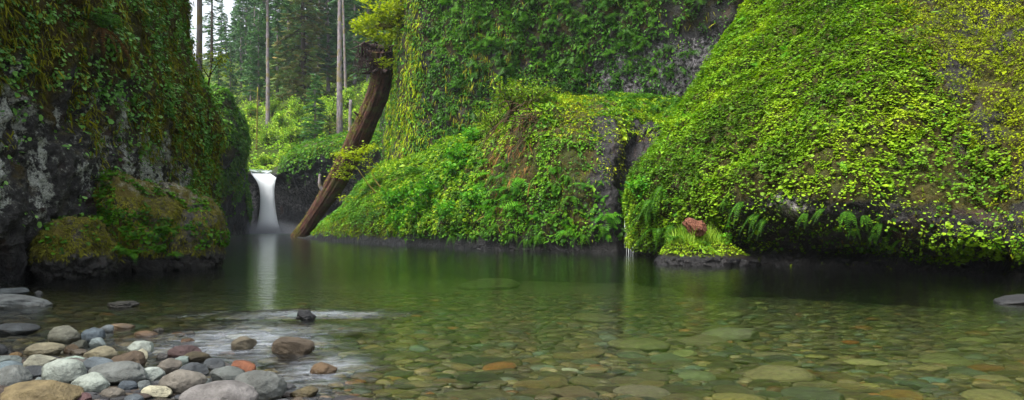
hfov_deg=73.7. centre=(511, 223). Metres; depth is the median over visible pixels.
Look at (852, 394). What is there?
stone
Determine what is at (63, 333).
stone
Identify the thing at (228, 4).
sky
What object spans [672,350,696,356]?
stone
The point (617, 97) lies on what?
fern
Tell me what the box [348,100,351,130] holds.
dead tree
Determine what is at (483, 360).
stone
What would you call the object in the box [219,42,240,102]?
conifer tree
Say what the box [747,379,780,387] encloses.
stone
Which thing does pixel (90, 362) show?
stone
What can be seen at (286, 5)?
conifer tree
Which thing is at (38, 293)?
stone
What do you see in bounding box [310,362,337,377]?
stone
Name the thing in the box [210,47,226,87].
conifer tree
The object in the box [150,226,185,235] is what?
fern
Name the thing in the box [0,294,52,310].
stone
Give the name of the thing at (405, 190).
shrub
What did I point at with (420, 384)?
stone
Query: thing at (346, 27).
conifer tree
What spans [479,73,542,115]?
bush
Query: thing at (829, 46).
foliage
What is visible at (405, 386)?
stone
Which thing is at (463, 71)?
moss
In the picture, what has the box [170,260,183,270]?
rock
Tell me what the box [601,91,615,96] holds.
fern
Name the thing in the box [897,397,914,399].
stone
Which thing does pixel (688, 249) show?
islet
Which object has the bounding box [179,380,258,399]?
stone
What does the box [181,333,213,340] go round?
stone
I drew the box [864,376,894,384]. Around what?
stone
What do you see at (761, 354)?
stone
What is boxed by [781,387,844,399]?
stone
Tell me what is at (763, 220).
fern
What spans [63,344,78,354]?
stone
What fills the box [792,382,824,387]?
stone
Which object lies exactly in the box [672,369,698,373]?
stone
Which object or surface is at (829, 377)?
stone
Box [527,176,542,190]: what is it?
fern
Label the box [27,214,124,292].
boulder
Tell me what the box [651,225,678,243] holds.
fern
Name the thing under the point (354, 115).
bush
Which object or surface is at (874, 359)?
stone
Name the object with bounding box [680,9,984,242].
foliage
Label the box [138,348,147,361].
stone
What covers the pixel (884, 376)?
stone
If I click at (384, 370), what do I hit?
stone
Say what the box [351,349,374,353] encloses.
stone
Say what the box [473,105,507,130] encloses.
bush
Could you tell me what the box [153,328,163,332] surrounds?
stone
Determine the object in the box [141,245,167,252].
fern
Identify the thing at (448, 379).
stone
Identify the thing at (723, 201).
fern
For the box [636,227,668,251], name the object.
fern
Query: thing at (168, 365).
stone
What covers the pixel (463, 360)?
stone
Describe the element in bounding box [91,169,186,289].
boulder
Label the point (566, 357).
stone
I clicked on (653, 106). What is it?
fern
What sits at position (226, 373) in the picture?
stone
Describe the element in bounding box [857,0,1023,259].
moss
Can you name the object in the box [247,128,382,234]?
gorge wall
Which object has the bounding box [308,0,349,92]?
conifer tree
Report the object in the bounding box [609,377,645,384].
stone
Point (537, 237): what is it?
fern
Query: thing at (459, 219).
fern
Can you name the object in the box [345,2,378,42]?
conifer tree
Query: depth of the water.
13.55 m
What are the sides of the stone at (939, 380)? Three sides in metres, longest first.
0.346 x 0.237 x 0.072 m
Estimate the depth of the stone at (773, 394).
6.12 m
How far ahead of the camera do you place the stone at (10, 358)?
6.18 m
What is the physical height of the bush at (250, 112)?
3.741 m
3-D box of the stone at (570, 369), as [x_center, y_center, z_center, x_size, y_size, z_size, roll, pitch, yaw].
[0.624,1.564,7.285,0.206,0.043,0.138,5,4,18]
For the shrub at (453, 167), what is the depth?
40.03 m
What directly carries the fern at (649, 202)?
attached to the bluff
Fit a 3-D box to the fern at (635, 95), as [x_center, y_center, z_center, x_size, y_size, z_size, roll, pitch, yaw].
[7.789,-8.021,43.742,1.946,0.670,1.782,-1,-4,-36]
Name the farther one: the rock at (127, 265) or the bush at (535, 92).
the bush at (535, 92)
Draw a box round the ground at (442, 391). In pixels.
[3,235,1023,399]
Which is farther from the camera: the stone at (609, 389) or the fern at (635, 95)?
the fern at (635, 95)
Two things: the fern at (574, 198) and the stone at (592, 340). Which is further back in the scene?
the fern at (574, 198)
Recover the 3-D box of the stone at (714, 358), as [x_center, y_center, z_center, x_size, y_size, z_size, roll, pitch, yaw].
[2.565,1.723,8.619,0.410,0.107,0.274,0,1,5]
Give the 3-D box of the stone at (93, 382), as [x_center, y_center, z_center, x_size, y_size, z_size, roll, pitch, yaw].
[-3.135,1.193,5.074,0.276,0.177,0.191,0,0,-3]
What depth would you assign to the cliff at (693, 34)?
49.68 m
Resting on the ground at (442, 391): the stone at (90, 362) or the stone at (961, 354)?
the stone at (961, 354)
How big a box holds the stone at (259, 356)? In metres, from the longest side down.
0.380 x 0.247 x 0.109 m
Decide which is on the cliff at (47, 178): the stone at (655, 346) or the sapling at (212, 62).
the sapling at (212, 62)
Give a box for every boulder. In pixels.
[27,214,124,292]
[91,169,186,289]
[158,181,229,290]
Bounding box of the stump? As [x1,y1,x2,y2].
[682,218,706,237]
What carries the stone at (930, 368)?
on the ground at (442, 391)
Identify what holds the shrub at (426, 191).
on the mound
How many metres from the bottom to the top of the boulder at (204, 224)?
3.329 m
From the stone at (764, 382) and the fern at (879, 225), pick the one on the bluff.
the fern at (879, 225)
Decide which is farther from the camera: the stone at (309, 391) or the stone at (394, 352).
the stone at (394, 352)
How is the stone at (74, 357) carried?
on the gravel
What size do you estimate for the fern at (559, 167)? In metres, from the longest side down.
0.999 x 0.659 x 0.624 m
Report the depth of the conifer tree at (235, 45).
199.51 m
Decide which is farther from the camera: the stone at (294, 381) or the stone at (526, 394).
the stone at (294, 381)
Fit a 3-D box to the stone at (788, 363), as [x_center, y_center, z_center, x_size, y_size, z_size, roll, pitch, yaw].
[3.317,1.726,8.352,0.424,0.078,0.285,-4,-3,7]
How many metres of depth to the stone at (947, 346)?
10.74 m
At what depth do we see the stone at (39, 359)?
5.76 m
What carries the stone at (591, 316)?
on the ground at (442, 391)
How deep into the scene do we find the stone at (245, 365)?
5.82 m
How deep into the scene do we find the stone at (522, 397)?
5.42 m
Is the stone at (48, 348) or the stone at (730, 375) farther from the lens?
the stone at (730, 375)
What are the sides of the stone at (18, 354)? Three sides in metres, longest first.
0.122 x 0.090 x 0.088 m
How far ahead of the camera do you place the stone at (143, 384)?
5.15 m
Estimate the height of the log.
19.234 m
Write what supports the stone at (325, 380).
on the ground at (442, 391)
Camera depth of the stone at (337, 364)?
6.88 m
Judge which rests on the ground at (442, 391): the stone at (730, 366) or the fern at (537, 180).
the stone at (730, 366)
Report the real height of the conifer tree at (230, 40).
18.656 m
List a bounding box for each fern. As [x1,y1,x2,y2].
[75,8,137,77]
[108,247,151,264]
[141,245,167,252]
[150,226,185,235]
[165,251,183,258]
[397,166,422,180]
[445,235,455,246]
[450,214,467,226]
[486,176,495,185]
[503,233,517,241]
[517,239,530,249]
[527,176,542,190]
[528,235,545,249]
[539,213,553,224]
[541,184,561,197]
[548,166,562,173]
[555,175,572,185]
[558,196,584,212]
[573,234,590,248]
[586,226,612,240]
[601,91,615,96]
[609,96,630,99]
[620,93,650,98]
[628,200,659,224]
[631,212,658,228]
[636,199,658,223]
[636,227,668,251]
[640,93,658,100]
[649,104,664,110]
[649,186,669,210]
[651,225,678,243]
[660,99,677,106]
[660,235,682,245]
[666,103,678,108]
[719,197,729,212]
[726,201,743,226]
[741,213,759,232]
[751,217,766,235]
[796,213,807,228]
[811,208,824,223]
[838,211,858,237]
[847,228,859,240]
[860,215,873,229]
[867,233,877,248]
[870,223,882,239]
[878,235,890,251]
[887,240,899,255]
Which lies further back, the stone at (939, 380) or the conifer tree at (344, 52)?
the conifer tree at (344, 52)
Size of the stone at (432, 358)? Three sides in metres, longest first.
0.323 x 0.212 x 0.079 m
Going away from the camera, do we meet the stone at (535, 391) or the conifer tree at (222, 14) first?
the stone at (535, 391)
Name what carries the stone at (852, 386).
on the ground at (442, 391)
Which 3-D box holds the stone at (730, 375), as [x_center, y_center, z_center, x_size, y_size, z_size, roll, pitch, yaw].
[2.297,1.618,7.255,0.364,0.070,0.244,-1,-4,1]
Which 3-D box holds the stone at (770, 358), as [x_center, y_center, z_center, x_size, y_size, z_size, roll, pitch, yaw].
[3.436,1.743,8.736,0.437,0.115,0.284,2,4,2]
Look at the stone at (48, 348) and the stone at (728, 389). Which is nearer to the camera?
the stone at (728, 389)
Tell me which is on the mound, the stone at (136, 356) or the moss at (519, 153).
the moss at (519, 153)
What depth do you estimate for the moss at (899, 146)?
19.30 m
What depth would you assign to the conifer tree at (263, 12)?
159.28 m
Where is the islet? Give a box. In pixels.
[653,217,762,295]
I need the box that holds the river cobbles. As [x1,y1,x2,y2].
[0,284,1023,399]
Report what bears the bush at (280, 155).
on the hill
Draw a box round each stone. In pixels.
[0,287,29,294]
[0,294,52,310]
[0,323,40,337]
[0,344,7,354]
[0,355,21,361]
[0,361,22,368]
[0,365,32,385]
[0,380,83,399]
[9,352,22,356]
[12,341,30,343]
[23,342,64,355]
[23,354,58,366]
[25,365,42,378]
[34,291,42,296]
[41,358,86,383]
[47,325,80,343]
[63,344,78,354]
[63,356,84,358]
[69,323,96,327]
[71,349,87,355]
[71,372,109,391]
[72,340,88,349]
[76,392,91,399]
[81,327,105,343]
[83,345,117,358]
[83,357,112,371]
[87,361,146,385]
[88,337,106,348]
[101,324,113,333]
[101,387,124,397]
[106,301,139,309]
[111,323,134,331]
[111,350,145,366]
[118,381,137,389]
[124,394,143,399]
[126,340,153,354]
[134,330,158,338]
[137,380,151,389]
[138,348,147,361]
[141,385,172,397]
[144,367,165,380]
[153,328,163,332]
[156,353,167,360]
[156,358,181,374]
[158,369,207,393]
[161,340,182,346]
[167,345,201,358]
[175,356,188,364]
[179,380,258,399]
[180,338,194,344]
[180,362,208,374]
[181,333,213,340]
[184,351,212,363]
[185,331,194,337]
[190,344,206,351]
[199,324,223,329]
[203,358,225,370]
[210,366,244,380]
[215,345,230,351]
[231,336,256,354]
[231,360,255,371]
[232,352,266,360]
[234,370,286,399]
[258,357,300,364]
[258,363,287,369]
[269,334,298,336]
[271,336,314,359]
[286,380,304,383]
[290,386,317,397]
[296,310,316,323]
[300,355,337,361]
[300,383,321,386]
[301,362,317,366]
[307,378,338,382]
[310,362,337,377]
[314,336,334,342]
[314,352,337,356]
[333,360,365,366]
[337,365,375,371]
[338,344,359,348]
[343,354,371,362]
[350,372,383,378]
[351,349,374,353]
[364,352,392,359]
[365,360,391,365]
[370,347,389,352]
[373,388,408,395]
[375,367,400,373]
[383,370,413,378]
[386,351,401,353]
[386,384,414,389]
[389,377,401,380]
[394,352,426,358]
[396,392,419,398]
[404,381,431,387]
[410,333,435,338]
[418,356,440,360]
[423,340,450,348]
[433,378,456,382]
[435,397,459,399]
[437,335,466,341]
[437,346,461,351]
[443,389,512,398]
[450,364,479,371]
[451,357,481,365]
[456,373,501,383]
[457,339,480,344]
[460,278,518,289]
[468,398,488,399]
[475,356,506,362]
[477,370,503,374]
[482,361,516,369]
[498,373,523,378]
[502,360,522,365]
[510,396,534,399]
[513,380,549,388]
[513,393,536,397]
[520,388,549,394]
[521,357,545,363]
[538,372,567,377]
[541,376,567,387]
[550,387,598,398]
[552,352,584,359]
[562,368,578,371]
[562,386,583,387]
[569,377,601,386]
[571,359,595,364]
[574,313,620,323]
[576,348,607,352]
[576,349,604,357]
[580,338,602,342]
[583,373,614,378]
[591,386,616,392]
[607,337,669,352]
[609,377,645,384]
[613,384,670,398]
[616,352,646,358]
[619,397,643,399]
[628,357,651,363]
[635,372,669,381]
[637,380,666,386]
[649,353,677,358]
[651,355,689,362]
[656,360,685,366]
[659,393,703,399]
[660,385,698,393]
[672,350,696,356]
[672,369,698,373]
[678,371,716,380]
[679,335,725,346]
[687,392,708,397]
[698,355,730,362]
[700,327,759,341]
[703,380,742,386]
[706,361,736,369]
[712,385,754,394]
[712,393,764,399]
[713,372,741,379]
[717,311,743,316]
[726,347,754,353]
[742,365,815,383]
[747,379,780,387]
[751,352,785,356]
[755,391,781,397]
[762,355,797,362]
[768,361,801,366]
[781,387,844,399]
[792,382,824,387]
[819,373,860,382]
[832,383,867,389]
[833,389,873,399]
[842,340,859,344]
[843,358,888,367]
[848,346,873,350]
[856,389,880,392]
[859,396,898,399]
[860,358,884,361]
[860,367,882,373]
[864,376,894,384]
[870,375,892,378]
[878,389,923,399]
[887,350,917,355]
[897,380,940,389]
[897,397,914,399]
[907,365,940,371]
[918,377,950,382]
[919,353,973,366]
[943,343,966,348]
[947,352,968,356]
[947,366,973,369]
[949,369,988,376]
[956,337,991,343]
[961,389,1022,399]
[967,364,1005,372]
[971,383,1009,390]
[973,375,1010,381]
[993,294,1023,306]
[995,370,1023,377]
[1006,367,1023,371]
[1015,378,1023,383]
[1015,384,1023,388]
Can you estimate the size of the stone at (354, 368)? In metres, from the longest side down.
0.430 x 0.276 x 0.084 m
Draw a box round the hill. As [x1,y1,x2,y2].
[203,49,365,171]
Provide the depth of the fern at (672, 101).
41.82 m
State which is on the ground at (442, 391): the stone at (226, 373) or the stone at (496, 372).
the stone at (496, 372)
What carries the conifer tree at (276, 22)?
on the hill
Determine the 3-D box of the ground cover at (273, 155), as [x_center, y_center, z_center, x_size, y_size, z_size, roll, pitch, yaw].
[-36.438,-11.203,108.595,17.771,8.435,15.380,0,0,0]
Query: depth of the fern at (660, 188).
25.40 m
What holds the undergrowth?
on the hill
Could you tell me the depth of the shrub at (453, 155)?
40.34 m
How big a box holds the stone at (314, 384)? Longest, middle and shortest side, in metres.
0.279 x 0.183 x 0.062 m
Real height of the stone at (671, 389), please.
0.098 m
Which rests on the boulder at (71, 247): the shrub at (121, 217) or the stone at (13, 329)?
the shrub at (121, 217)
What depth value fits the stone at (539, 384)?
6.05 m
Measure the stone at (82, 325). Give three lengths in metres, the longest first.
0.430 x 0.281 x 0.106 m
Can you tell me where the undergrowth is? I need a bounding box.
[205,58,378,169]
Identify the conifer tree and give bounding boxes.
[191,0,230,62]
[196,0,202,74]
[203,16,221,71]
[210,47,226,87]
[213,0,228,53]
[214,13,236,73]
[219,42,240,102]
[227,0,263,59]
[228,0,247,45]
[228,6,241,62]
[229,20,249,89]
[231,2,252,63]
[236,0,264,75]
[236,28,257,100]
[239,9,273,105]
[242,0,274,59]
[243,0,296,127]
[244,0,280,80]
[255,1,284,61]
[259,0,293,98]
[263,0,342,105]
[269,0,311,69]
[271,0,308,81]
[285,0,326,74]
[295,74,330,143]
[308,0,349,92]
[312,0,348,60]
[321,1,357,75]
[322,115,336,135]
[328,0,346,89]
[331,0,374,83]
[336,0,342,133]
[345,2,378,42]
[346,0,379,81]
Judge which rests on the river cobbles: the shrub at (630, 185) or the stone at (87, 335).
the stone at (87, 335)
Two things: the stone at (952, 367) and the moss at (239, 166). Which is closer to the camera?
the stone at (952, 367)
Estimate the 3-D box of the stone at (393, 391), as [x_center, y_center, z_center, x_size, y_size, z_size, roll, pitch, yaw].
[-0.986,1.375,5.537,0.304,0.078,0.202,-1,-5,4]
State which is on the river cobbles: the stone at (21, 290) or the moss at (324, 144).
the stone at (21, 290)
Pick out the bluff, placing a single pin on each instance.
(788, 257)
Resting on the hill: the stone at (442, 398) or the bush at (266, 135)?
the bush at (266, 135)
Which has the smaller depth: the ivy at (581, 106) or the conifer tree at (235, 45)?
the ivy at (581, 106)
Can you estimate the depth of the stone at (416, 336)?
10.02 m
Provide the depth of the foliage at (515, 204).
33.66 m
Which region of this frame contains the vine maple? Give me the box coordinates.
[324,140,382,201]
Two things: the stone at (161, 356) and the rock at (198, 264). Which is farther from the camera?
the rock at (198, 264)
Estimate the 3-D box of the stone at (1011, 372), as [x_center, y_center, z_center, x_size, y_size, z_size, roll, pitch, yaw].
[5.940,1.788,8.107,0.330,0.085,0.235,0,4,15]
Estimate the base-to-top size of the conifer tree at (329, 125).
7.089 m
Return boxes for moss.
[0,0,226,202]
[166,0,221,203]
[206,80,251,219]
[276,124,382,173]
[310,93,665,244]
[379,0,727,135]
[383,0,430,161]
[455,112,560,238]
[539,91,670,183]
[627,0,1023,261]
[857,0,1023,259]
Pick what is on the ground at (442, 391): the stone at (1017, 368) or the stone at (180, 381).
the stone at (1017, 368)
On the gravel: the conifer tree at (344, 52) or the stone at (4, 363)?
the stone at (4, 363)
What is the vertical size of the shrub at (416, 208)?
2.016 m
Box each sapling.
[193,40,236,85]
[716,221,737,244]
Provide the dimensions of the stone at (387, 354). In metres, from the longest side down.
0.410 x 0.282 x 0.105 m
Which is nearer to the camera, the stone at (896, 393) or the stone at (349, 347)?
the stone at (896, 393)
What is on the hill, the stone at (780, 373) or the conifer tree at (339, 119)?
the conifer tree at (339, 119)
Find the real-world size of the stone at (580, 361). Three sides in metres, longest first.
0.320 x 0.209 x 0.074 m
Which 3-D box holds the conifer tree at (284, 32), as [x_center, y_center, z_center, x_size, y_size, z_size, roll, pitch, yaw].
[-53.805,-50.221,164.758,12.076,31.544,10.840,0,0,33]
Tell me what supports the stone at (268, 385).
on the ground at (442, 391)
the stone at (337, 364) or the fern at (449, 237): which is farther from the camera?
the fern at (449, 237)
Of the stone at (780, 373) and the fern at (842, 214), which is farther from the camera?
the fern at (842, 214)
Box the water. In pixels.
[0,233,1023,399]
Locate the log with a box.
[290,34,394,236]
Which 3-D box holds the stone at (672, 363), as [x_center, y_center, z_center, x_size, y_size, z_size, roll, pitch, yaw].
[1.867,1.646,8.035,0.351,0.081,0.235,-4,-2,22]
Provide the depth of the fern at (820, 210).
19.04 m
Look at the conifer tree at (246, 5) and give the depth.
177.17 m
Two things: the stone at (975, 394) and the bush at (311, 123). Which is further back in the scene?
the bush at (311, 123)
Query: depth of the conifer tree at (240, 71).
164.80 m
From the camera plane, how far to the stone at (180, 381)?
5.11 m
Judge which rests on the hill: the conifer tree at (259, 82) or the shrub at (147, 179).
the conifer tree at (259, 82)
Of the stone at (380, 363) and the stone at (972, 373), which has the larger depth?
the stone at (972, 373)
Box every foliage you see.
[0,0,228,207]
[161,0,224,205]
[204,78,253,230]
[277,122,381,187]
[310,89,681,246]
[378,0,740,164]
[383,1,425,160]
[454,146,622,241]
[526,185,626,242]
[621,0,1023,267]
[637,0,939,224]
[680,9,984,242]
[723,180,1020,257]
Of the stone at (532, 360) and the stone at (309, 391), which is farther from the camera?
the stone at (532, 360)
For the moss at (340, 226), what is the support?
on the mound
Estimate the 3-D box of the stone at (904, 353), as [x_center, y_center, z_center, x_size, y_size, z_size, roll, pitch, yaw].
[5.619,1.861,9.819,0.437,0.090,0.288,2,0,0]
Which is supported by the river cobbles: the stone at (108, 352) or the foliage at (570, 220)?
the stone at (108, 352)
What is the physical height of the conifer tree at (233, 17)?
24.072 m
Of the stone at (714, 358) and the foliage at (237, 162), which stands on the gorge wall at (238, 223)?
the foliage at (237, 162)
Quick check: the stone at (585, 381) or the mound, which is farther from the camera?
the mound
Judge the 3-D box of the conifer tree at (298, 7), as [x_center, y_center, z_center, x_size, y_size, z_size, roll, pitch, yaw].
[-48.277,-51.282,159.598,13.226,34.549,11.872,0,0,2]
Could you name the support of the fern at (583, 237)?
on the mound
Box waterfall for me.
[250,169,280,234]
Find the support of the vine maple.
on the mound
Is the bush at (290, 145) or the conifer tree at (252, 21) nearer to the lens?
the bush at (290, 145)
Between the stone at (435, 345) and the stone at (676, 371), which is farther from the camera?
the stone at (435, 345)
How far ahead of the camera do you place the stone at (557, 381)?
6.27 m
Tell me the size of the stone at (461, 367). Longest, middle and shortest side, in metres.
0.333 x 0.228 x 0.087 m
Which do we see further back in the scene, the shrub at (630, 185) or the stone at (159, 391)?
the shrub at (630, 185)
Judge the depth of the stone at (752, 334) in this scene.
11.16 m
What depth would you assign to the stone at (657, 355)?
8.73 m
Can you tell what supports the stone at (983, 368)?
on the ground at (442, 391)
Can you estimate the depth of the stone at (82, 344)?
7.18 m
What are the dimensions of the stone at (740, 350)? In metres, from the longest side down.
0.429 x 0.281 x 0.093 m
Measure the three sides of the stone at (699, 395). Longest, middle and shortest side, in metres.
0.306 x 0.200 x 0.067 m
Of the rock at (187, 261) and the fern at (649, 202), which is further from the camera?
the fern at (649, 202)
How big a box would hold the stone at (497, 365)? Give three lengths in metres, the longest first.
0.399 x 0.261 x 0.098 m
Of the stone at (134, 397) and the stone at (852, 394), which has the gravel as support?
the stone at (134, 397)
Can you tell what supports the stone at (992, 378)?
on the ground at (442, 391)
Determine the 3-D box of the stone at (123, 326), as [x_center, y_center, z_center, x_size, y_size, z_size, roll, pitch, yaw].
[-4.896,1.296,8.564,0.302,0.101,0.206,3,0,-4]
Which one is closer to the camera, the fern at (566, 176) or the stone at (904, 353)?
the stone at (904, 353)
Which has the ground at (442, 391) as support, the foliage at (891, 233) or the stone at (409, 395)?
the stone at (409, 395)
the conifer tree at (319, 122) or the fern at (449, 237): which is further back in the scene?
the conifer tree at (319, 122)
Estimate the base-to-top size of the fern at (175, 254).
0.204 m
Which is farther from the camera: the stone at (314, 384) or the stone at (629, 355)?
the stone at (629, 355)
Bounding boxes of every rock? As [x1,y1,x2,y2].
[119,258,131,274]
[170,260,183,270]
[178,256,194,274]
[192,258,206,272]
[201,259,211,273]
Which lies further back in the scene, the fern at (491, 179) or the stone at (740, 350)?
the fern at (491, 179)
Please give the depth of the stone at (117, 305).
10.66 m
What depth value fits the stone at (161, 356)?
6.61 m
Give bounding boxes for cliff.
[0,0,224,285]
[378,0,744,161]
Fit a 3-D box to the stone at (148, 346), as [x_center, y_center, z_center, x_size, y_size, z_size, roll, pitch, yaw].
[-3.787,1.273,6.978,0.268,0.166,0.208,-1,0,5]
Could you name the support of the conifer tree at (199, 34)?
on the gorge wall at (238, 223)
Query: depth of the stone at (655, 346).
9.46 m
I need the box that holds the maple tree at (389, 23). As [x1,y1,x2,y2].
[342,0,404,69]
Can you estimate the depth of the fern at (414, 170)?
47.62 m
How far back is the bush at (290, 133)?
114.49 m
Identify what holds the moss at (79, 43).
on the cliff at (47, 178)
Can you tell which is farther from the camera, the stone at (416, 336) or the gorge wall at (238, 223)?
the gorge wall at (238, 223)
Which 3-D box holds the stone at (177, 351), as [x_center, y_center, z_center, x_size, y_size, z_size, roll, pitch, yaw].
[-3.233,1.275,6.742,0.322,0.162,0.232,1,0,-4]
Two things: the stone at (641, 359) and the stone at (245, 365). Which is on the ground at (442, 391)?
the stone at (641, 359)
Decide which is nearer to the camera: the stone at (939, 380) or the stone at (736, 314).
the stone at (939, 380)
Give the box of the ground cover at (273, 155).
[247,133,322,171]
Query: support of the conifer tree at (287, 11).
on the hill
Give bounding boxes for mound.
[297,94,672,282]
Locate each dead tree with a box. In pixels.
[246,87,262,149]
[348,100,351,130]
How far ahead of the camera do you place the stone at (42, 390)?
4.60 m
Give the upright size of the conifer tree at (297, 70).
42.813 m
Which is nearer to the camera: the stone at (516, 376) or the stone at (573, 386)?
the stone at (573, 386)
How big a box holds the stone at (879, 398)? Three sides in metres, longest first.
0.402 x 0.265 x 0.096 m
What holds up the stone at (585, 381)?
on the ground at (442, 391)
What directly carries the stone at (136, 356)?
on the gravel
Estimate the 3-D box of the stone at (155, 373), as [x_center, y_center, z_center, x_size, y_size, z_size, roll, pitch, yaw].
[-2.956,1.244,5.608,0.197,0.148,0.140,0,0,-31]
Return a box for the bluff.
[627,0,1023,317]
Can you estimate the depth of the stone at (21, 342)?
7.72 m
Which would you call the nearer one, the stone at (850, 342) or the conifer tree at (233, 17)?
the stone at (850, 342)
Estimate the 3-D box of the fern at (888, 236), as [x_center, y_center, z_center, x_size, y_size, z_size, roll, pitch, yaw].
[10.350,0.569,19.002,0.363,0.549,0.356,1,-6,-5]
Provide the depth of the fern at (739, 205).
21.09 m
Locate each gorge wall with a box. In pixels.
[203,81,249,234]
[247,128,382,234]
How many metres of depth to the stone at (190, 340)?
7.55 m
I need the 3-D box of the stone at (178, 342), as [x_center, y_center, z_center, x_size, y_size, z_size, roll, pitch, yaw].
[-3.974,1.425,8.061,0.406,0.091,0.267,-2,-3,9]
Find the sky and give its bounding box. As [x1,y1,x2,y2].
[189,0,329,59]
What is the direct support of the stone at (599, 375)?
on the ground at (442, 391)
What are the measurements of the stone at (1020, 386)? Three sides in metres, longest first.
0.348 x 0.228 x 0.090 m
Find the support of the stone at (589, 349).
on the ground at (442, 391)
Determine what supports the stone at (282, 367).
on the ground at (442, 391)
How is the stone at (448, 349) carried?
on the ground at (442, 391)
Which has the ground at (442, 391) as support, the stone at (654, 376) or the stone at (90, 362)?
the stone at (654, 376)
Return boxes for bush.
[242,101,264,117]
[248,120,269,137]
[251,121,277,143]
[254,153,273,164]
[258,96,284,115]
[271,110,297,129]
[274,147,288,165]
[275,119,306,142]
[278,142,297,153]
[283,94,312,122]
[300,117,326,132]
[308,94,331,114]
[322,95,346,127]
[332,87,358,109]
[343,103,359,123]
[356,77,370,94]
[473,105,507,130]
[475,99,543,185]
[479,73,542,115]
[507,72,560,107]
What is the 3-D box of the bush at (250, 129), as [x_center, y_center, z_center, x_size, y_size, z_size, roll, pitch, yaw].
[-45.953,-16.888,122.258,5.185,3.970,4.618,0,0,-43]
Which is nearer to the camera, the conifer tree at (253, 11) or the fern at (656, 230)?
the fern at (656, 230)
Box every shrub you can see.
[110,204,140,226]
[140,177,157,184]
[379,187,407,207]
[381,204,411,229]
[396,179,418,199]
[398,195,433,224]
[408,173,441,205]
[433,198,460,221]
[440,158,467,183]
[443,142,473,163]
[455,188,484,210]
[461,126,479,142]
[620,176,650,200]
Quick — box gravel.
[0,285,372,399]
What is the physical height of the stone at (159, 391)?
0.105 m
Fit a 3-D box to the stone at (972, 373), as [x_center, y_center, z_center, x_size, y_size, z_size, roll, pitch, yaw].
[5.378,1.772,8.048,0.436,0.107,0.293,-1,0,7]
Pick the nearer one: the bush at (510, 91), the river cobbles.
the river cobbles
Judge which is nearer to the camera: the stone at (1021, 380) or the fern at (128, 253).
the stone at (1021, 380)
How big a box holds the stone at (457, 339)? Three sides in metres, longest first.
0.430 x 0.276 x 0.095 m
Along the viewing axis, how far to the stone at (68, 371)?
5.26 m
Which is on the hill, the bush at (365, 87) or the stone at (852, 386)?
the bush at (365, 87)
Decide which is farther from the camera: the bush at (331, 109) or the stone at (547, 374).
the bush at (331, 109)
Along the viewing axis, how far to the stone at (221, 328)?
10.29 m
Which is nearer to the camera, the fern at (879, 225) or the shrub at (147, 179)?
the fern at (879, 225)
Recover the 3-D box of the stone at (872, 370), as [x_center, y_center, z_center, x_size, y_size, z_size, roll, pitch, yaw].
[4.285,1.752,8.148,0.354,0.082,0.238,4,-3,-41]
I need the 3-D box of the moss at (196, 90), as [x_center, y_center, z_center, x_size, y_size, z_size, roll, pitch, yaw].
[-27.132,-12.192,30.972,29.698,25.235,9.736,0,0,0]
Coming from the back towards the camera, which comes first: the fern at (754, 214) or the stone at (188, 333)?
the fern at (754, 214)
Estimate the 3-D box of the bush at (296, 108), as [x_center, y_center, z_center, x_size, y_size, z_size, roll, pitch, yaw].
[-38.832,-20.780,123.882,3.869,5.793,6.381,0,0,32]
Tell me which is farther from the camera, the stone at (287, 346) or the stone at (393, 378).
the stone at (287, 346)
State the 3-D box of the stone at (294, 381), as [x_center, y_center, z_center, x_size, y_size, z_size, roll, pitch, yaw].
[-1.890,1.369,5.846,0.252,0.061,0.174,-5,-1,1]
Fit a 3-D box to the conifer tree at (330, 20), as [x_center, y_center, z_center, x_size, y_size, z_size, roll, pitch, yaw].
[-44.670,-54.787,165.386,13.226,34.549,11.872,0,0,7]
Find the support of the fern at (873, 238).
attached to the bluff
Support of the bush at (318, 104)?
on the hill
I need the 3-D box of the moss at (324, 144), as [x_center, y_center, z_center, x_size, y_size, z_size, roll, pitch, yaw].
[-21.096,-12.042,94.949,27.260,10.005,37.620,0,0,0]
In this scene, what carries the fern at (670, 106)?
on the mound
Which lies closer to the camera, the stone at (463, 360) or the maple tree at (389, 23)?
the stone at (463, 360)
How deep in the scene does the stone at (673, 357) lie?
8.34 m
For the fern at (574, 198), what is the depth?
31.63 m
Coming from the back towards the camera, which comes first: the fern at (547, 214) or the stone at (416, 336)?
the fern at (547, 214)
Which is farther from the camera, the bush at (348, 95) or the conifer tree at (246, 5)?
the conifer tree at (246, 5)
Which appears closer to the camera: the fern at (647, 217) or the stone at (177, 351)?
the stone at (177, 351)
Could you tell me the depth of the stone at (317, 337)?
9.13 m
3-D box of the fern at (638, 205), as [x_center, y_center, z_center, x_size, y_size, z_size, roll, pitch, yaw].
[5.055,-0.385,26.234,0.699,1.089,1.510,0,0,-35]
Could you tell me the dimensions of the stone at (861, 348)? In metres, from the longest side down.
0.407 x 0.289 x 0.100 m
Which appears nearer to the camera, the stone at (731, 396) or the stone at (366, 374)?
the stone at (731, 396)
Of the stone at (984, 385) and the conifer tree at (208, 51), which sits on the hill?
the conifer tree at (208, 51)
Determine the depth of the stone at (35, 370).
5.55 m

